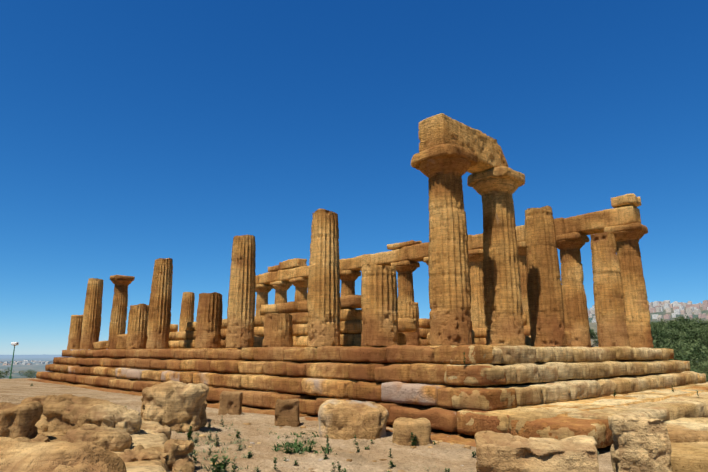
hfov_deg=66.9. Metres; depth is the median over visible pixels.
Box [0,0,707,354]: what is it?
sky
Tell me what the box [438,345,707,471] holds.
steps
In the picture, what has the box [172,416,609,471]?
weeds
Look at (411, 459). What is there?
soil
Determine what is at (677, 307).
town
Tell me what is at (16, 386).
ground
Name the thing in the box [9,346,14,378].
lamp pole
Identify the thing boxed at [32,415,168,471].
bedrock outcrop
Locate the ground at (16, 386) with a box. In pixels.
[0,306,707,471]
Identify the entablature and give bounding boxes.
[255,113,640,284]
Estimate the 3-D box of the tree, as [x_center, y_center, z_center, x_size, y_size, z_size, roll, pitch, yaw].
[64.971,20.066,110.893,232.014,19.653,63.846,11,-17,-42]
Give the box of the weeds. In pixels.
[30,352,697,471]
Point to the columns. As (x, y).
(501, 283)
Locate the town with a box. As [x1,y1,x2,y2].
[0,300,707,364]
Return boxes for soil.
[0,396,613,471]
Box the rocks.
[0,380,707,471]
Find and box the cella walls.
[93,295,570,349]
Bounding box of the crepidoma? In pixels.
[27,344,707,447]
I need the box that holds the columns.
[67,144,653,349]
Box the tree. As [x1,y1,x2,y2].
[0,315,707,381]
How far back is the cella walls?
26.09 m
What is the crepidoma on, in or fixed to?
on the ground at (16, 386)
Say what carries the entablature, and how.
on the columns

